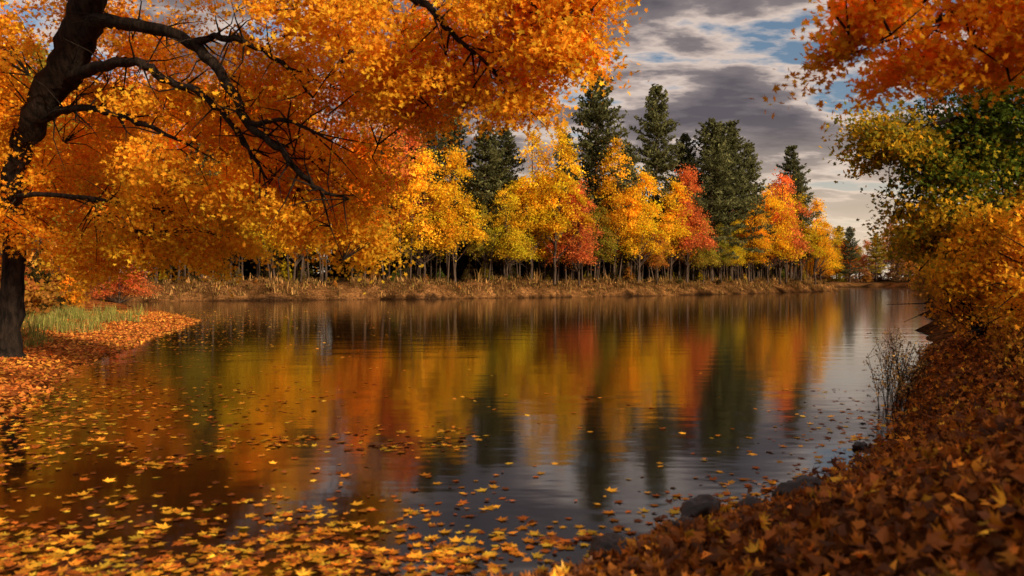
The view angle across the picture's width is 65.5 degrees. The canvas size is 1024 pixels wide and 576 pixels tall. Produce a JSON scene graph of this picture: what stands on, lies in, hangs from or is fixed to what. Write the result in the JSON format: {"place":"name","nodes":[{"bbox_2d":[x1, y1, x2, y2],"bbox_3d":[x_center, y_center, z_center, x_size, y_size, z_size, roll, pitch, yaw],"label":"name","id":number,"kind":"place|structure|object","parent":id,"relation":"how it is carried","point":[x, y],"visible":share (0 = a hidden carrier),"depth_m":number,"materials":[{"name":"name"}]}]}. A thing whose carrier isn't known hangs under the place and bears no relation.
{"place":"outdoors","nodes":[
{"label":"outdoors","id":0,"kind":"place"},
{"bbox_2d":[0,287,933,575],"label":"water","id":1,"kind":"structure","parent":0,"point":[700,371],"depth_m":11.77,"materials":[{"name":"black liquid"}]},
{"bbox_2d":[8,308,865,425],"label":"floating leaves","id":2,"kind":"object","parent":1,"relation":"on","point":[15,411],"visible":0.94,"depth_m":18.39,"materials":[{"name":"orange plant"}]},
{"bbox_2d":[0,383,912,575],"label":"floating leaves","id":3,"kind":"object","parent":1,"relation":"on","point":[219,560],"visible":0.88,"depth_m":6.21,"materials":[{"name":"orange plant"}]},
{"bbox_2d":[852,441,868,448],"bbox_3d":[4.191,1.911,9.621,0.209,0.103,0.200,0,0,-6],"label":"rock","id":4,"kind":"object","parent":1,"relation":"in","point":[858,445],"visible":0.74,"depth_m":9.56,"materials":[{"name":"grey stone"}]},
{"bbox_2d":[0,273,1023,575],"bbox_3d":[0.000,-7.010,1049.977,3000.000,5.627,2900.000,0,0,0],"label":"ground","id":5,"kind":"structure","parent":0,"point":[542,291],"depth_m":80.99,"materials":[{"name":"brown soil"}]},
{"bbox_2d":[21,298,149,347],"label":"green grass","id":6,"kind":"structure","parent":5,"relation":"on","point":[55,317],"depth_m":32.25,"materials":[{"name":"green plant"}]},
{"bbox_2d":[0,310,200,419],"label":"fallen leaves","id":7,"kind":"object","parent":5,"relation":"on","point":[19,381],"visible":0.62,"depth_m":22.77,"materials":[{"name":"orange plant"}]},
{"bbox_2d":[85,255,168,302],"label":"shrub","id":8,"kind":"object","parent":5,"relation":"on","point":[128,292],"visible":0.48,"depth_m":76.00,"materials":[{"name":"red plant"}]},
{"bbox_2d":[175,178,207,277],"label":"autumn tree","id":9,"kind":"object","parent":5,"relation":"on","point":[204,228],"visible":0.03,"depth_m":89.65,"materials":[{"name":"orange plant"}]},
{"bbox_2d":[211,158,273,277],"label":"autumn tree","id":10,"kind":"object","parent":5,"relation":"on","point":[258,240],"visible":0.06,"depth_m":91.29,"materials":[{"name":"orange plant"}]},
{"bbox_2d":[244,175,285,277],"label":"autumn tree","id":11,"kind":"object","parent":5,"relation":"on","point":[258,264],"visible":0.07,"depth_m":92.89,"materials":[{"name":"orange plant"}]},
{"bbox_2d":[264,189,331,279],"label":"autumn tree","id":12,"kind":"object","parent":5,"relation":"on","point":[297,261],"visible":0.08,"depth_m":94.82,"materials":[{"name":"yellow plant"}]},
{"bbox_2d":[0,0,648,357],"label":"maple tree","id":13,"kind":"object","parent":5,"relation":"on","point":[550,40],"visible":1,"depth_m":15.62,"materials":[{"name":"orange plant"}]},
{"bbox_2d":[306,177,348,280],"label":"autumn tree","id":14,"kind":"object","parent":5,"relation":"on","point":[325,245],"visible":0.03,"depth_m":96.88,"materials":[{"name":"orange plant"}]},
{"bbox_2d":[331,136,392,278],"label":"autumn tree","id":15,"kind":"object","parent":5,"relation":"on","point":[351,185],"visible":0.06,"depth_m":97.08,"materials":[{"name":"orange plant"}]},
{"bbox_2d":[386,124,407,161],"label":"pine tree","id":16,"kind":"object","parent":5,"relation":"on","point":[398,138],"visible":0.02,"depth_m":111.91,"materials":[{"name":"green plant"}]},
{"bbox_2d":[0,7,810,282],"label":"background forest","id":17,"kind":"object","parent":5,"relation":"on","point":[539,251],"visible":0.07,"depth_m":103.36,"materials":[{"name":"orange plant"}]},
{"bbox_2d":[377,116,443,272],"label":"autumn tree","id":18,"kind":"object","parent":5,"relation":"on","point":[404,159],"visible":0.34,"depth_m":100.82,"materials":[{"name":"yellow plant"}]},
{"bbox_2d":[0,231,825,317],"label":"undergrowth","id":19,"kind":"object","parent":5,"relation":"on","point":[34,284],"visible":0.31,"depth_m":101.60,"materials":[{"name":"brown plant"}]},
{"bbox_2d":[386,147,467,277],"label":"autumn tree","id":20,"kind":"object","parent":5,"relation":"on","point":[428,234],"visible":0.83,"depth_m":99.47,"materials":[{"name":"yellow plant"}]},
{"bbox_2d":[408,96,468,277],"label":"pine tree","id":21,"kind":"object","parent":5,"relation":"on","point":[434,154],"visible":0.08,"depth_m":110.64,"materials":[{"name":"green plant"}]},
{"bbox_2d":[425,109,483,277],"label":"pine tree","id":22,"kind":"object","parent":5,"relation":"on","point":[454,135],"visible":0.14,"depth_m":111.94,"materials":[{"name":"green plant"}]},
{"bbox_2d":[81,269,836,299],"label":"dry grass","id":23,"kind":"structure","parent":5,"relation":"on","point":[567,283],"depth_m":101.30,"materials":[{"name":"brown plant"}]},
{"bbox_2d":[424,144,493,281],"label":"autumn tree","id":24,"kind":"object","parent":5,"relation":"on","point":[470,210],"visible":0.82,"depth_m":102.13,"materials":[{"name":"yellow plant"}]},
{"bbox_2d":[462,205,501,280],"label":"autumn tree","id":25,"kind":"object","parent":5,"relation":"on","point":[481,253],"visible":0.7,"depth_m":106.44,"materials":[{"name":"yellow plant"}]},
{"bbox_2d":[457,119,513,268],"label":"pine tree","id":26,"kind":"object","parent":5,"relation":"on","point":[484,148],"visible":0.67,"depth_m":108.82,"materials":[{"name":"green plant"}]},
{"bbox_2d":[483,127,527,267],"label":"pine tree","id":27,"kind":"object","parent":5,"relation":"on","point":[510,145],"visible":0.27,"depth_m":112.89,"materials":[{"name":"green plant"}]},
{"bbox_2d":[480,185,537,278],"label":"autumn tree","id":28,"kind":"object","parent":5,"relation":"on","point":[516,242],"visible":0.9,"depth_m":106.26,"materials":[{"name":"yellow plant"}]},
{"bbox_2d":[503,128,564,278],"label":"autumn tree","id":29,"kind":"object","parent":5,"relation":"on","point":[529,192],"visible":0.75,"depth_m":109.05,"materials":[{"name":"yellow plant"}]},
{"bbox_2d":[522,121,598,284],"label":"autumn tree","id":30,"kind":"object","parent":5,"relation":"on","point":[568,153],"visible":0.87,"depth_m":109.16,"materials":[{"name":"yellow plant"}]},
{"bbox_2d":[543,132,595,278],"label":"pine tree","id":31,"kind":"object","parent":5,"relation":"on","point":[569,136],"visible":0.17,"depth_m":119.20,"materials":[{"name":"plant"}]},
{"bbox_2d":[542,177,607,286],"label":"autumn tree","id":32,"kind":"object","parent":5,"relation":"on","point":[572,254],"visible":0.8,"depth_m":111.17,"materials":[{"name":"orange plant"}]},
{"bbox_2d":[576,200,622,280],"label":"autumn tree","id":33,"kind":"object","parent":5,"relation":"on","point":[600,253],"visible":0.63,"depth_m":115.61,"materials":[{"name":"plant"}]},
{"bbox_2d":[569,70,634,278],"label":"pine tree","id":34,"kind":"object","parent":5,"relation":"on","point":[598,115],"visible":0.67,"depth_m":120.42,"materials":[{"name":"green plant"}]},
{"bbox_2d":[588,533,626,560],"bbox_3d":[0.729,1.915,5.757,0.297,0.224,0.435,0,0,-25],"label":"rock","id":35,"kind":"object","parent":5,"relation":"on","point":[607,541],"visible":0.34,"depth_m":5.74,"materials":[{"name":"grey stone"}]},
{"bbox_2d":[588,135,647,280],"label":"autumn tree","id":36,"kind":"object","parent":5,"relation":"on","point":[618,215],"visible":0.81,"depth_m":117.96,"materials":[{"name":"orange plant"}]},
{"bbox_2d":[611,141,655,272],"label":"pine tree","id":37,"kind":"object","parent":5,"relation":"on","point":[629,149],"visible":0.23,"depth_m":127.93,"materials":[{"name":"plant"}]},
{"bbox_2d":[611,166,682,282],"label":"autumn tree","id":38,"kind":"object","parent":5,"relation":"on","point":[640,243],"visible":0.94,"depth_m":118.78,"materials":[{"name":"yellow plant"}]},
{"bbox_2d":[641,232,669,284],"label":"autumn tree","id":39,"kind":"object","parent":5,"relation":"on","point":[658,262],"visible":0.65,"depth_m":122.60,"materials":[{"name":"orange plant"}]},
{"bbox_2d":[628,83,692,278],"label":"pine tree","id":40,"kind":"object","parent":5,"relation":"on","point":[656,116],"visible":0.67,"depth_m":130.57,"materials":[{"name":"green plant"}]},
{"bbox_2d":[651,175,707,278],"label":"autumn tree","id":41,"kind":"object","parent":5,"relation":"on","point":[667,213],"visible":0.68,"depth_m":126.56,"materials":[{"name":"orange plant"}]},
{"bbox_2d":[667,516,693,533],"bbox_3d":[1.297,1.809,5.963,0.307,0.164,0.296,0,0,16],"label":"rock","id":42,"kind":"object","parent":5,"relation":"on","point":[682,518],"visible":0.18,"depth_m":5.98,"materials":[{"name":"grey stone"}]},
{"bbox_2d":[664,132,705,276],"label":"pine tree","id":43,"kind":"object","parent":5,"relation":"on","point":[685,139],"visible":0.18,"depth_m":139.86,"materials":[{"name":"plant"}]},
{"bbox_2d":[658,163,718,282],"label":"autumn tree","id":44,"kind":"object","parent":5,"relation":"on","point":[710,242],"visible":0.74,"depth_m":127.72,"materials":[{"name":"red plant"}]},
{"bbox_2d":[680,494,720,518],"bbox_3d":[1.613,1.902,6.747,0.358,0.279,0.552,0,0,33],"label":"rock","id":45,"kind":"object","parent":5,"relation":"on","point":[700,504],"visible":0.45,"depth_m":6.61,"materials":[{"name":"grey stone"}]},
{"bbox_2d":[682,216,722,282],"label":"autumn tree","id":46,"kind":"object","parent":5,"relation":"on","point":[702,257],"visible":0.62,"depth_m":131.50,"materials":[{"name":"yellow plant"}]},
{"bbox_2d":[676,118,754,280],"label":"pine tree","id":47,"kind":"object","parent":5,"relation":"on","point":[714,169],"visible":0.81,"depth_m":136.26,"materials":[{"name":"green plant"}]},
{"bbox_2d":[707,223,734,281],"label":"autumn tree","id":48,"kind":"object","parent":5,"relation":"on","point":[725,246],"visible":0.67,"depth_m":136.52,"materials":[{"name":"green plant"}]},
{"bbox_2d":[696,122,750,278],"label":"pine tree","id":49,"kind":"object","parent":5,"relation":"on","point":[732,154],"visible":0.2,"depth_m":140.41,"materials":[{"name":"green plant"}]},
{"bbox_2d":[718,218,751,279],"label":"autumn tree","id":50,"kind":"object","parent":5,"relation":"on","point":[739,260],"visible":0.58,"depth_m":140.09,"materials":[{"name":"yellow plant"}]},
{"bbox_2d":[704,120,775,279],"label":"pine tree","id":51,"kind":"object","parent":5,"relation":"on","point":[734,140],"visible":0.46,"depth_m":142.22,"materials":[{"name":"green plant"}]},
{"bbox_2d":[735,495,765,514],"bbox_3d":[1.996,1.851,6.620,0.275,0.226,0.299,0,0,-16],"label":"rock","id":52,"kind":"object","parent":5,"relation":"on","point":[749,500],"visible":0.22,"depth_m":6.62,"materials":[{"name":"grey stone"}]},
{"bbox_2d":[733,203,776,283],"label":"autumn tree","id":53,"kind":"object","parent":5,"relation":"on","point":[765,243],"visible":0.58,"depth_m":146.07,"materials":[{"name":"orange plant"}]},
{"bbox_2d":[733,142,776,280],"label":"pine tree","id":54,"kind":"object","parent":5,"relation":"on","point":[752,178],"visible":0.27,"depth_m":148.75,"materials":[{"name":"green plant"}]},
{"bbox_2d":[489,326,1023,575],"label":"fallen leaves","id":55,"kind":"object","parent":5,"relation":"on","point":[904,453],"visible":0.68,"depth_m":4.94,"materials":[{"name":"orange plant"}]},
{"bbox_2d":[747,180,805,282],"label":"autumn tree","id":56,"kind":"object","parent":5,"relation":"on","point":[780,244],"visible":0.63,"depth_m":150.20,"materials":[{"name":"orange plant"}]},
{"bbox_2d":[753,167,819,284],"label":"autumn tree","id":57,"kind":"object","parent":5,"relation":"on","point":[796,241],"visible":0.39,"depth_m":153.28,"materials":[{"name":"orange plant"}]},
{"bbox_2d":[767,179,814,283],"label":"autumn tree","id":58,"kind":"object","parent":5,"relation":"on","point":[797,224],"visible":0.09,"depth_m":159.83,"materials":[{"name":"orange plant"}]},
{"bbox_2d":[771,475,825,497],"bbox_3d":[2.546,1.802,7.001,0.484,0.286,0.370,0,0,8],"label":"rock","id":59,"kind":"object","parent":5,"relation":"on","point":[788,486],"visible":0.38,"depth_m":6.97,"materials":[{"name":"grey stone"}]},
{"bbox_2d":[772,145,828,278],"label":"pine tree","id":60,"kind":"object","parent":5,"relation":"on","point":[792,167],"visible":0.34,"depth_m":168.81,"materials":[{"name":"green plant"}]},
{"bbox_2d":[792,171,813,278],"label":"pine tree","id":61,"kind":"object","parent":5,"relation":"on","point":[809,194],"visible":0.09,"depth_m":180.02,"materials":[{"name":"plant"}]},
{"bbox_2d":[788,192,828,279],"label":"autumn tree","id":62,"kind":"object","parent":5,"relation":"on","point":[808,231],"visible":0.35,"depth_m":166.56,"materials":[{"name":"orange plant"}]},
{"bbox_2d":[802,239,838,278],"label":"autumn tree","id":63,"kind":"object","parent":5,"relation":"on","point":[830,272],"visible":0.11,"depth_m":184.98,"materials":[{"name":"orange plant"}]},
{"bbox_2d":[803,195,843,284],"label":"autumn tree","id":64,"kind":"object","parent":5,"relation":"on","point":[826,244],"visible":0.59,"depth_m":169.63,"materials":[{"name":"orange plant"}]},
{"bbox_2d":[803,212,844,279],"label":"autumn tree","id":65,"kind":"object","parent":5,"relation":"on","point":[830,265],"visible":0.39,"depth_m":176.59,"materials":[{"name":"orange plant"}]},
{"bbox_2d":[780,223,947,298],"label":"distant forest","id":66,"kind":"object","parent":5,"relation":"on","point":[869,268],"visible":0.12,"depth_m":318.84,"materials":[{"name":"plant"}]},
{"bbox_2d":[749,0,1023,139],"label":"maple tree","id":67,"kind":"object","parent":5,"relation":"on","point":[999,29],"visible":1,"depth_m":8.09,"materials":[{"name":"orange plant"}]},
{"bbox_2d":[863,318,951,421],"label":"dry weeds","id":68,"kind":"object","parent":5,"relation":"on","point":[902,378],"visible":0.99,"depth_m":12.57,"materials":[{"name":"brown plant"}]},
{"bbox_2d":[805,48,1023,322],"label":"oak tree","id":69,"kind":"object","parent":5,"relation":"on","point":[956,164],"visible":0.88,"depth_m":15.52,"materials":[{"name":"green plant"}]},
{"bbox_2d":[915,252,965,301],"bbox_3d":[14.173,-0.502,23.023,4.210,3.695,4.350,0,0,0],"label":"golden shrub","id":70,"kind":"object","parent":5,"relation":"on","point":[933,277],"depth_m":23.96,"materials":[{"name":"orange plant"}]},
{"bbox_2d":[886,262,1022,354],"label":"golden shrub","id":71,"kind":"object","parent":5,"relation":"on","point":[959,310],"visible":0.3,"depth_m":16.64,"materials":[{"name":"orange plant"}]},
{"bbox_2d":[925,252,1000,325],"bbox_3d":[11.504,-0.315,17.974,3.989,3.773,3.414,0,0,0],"label":"golden shrub","id":72,"kind":"object","parent":5,"relation":"on","point":[931,286],"depth_m":18.71,"materials":[{"name":"orange plant"}]},
{"bbox_2d":[950,198,1023,337],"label":"golden shrub","id":73,"kind":"object","parent":5,"relation":"on","point":[1011,256],"visible":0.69,"depth_m":14.06,"materials":[{"name":"orange plant"}]},
{"bbox_2d":[956,312,1023,398],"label":"bank plants","id":74,"kind":"object","parent":5,"relation":"on","point":[1013,346],"visible":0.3,"depth_m":12.14,"materials":[{"name":"orange plant"}]},
{"bbox_2d":[965,230,1023,357],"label":"golden shrub","id":75,"kind":"object","parent":5,"relation":"on","point":[1015,283],"visible":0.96,"depth_m":11.68,"materials":[{"name":"orange plant"}]},
{"bbox_2d":[0,0,1023,277],"label":"sky","id":76,"kind":"structure","parent":0,"point":[710,57],"materials":[{"name":"grey"}]}
]}

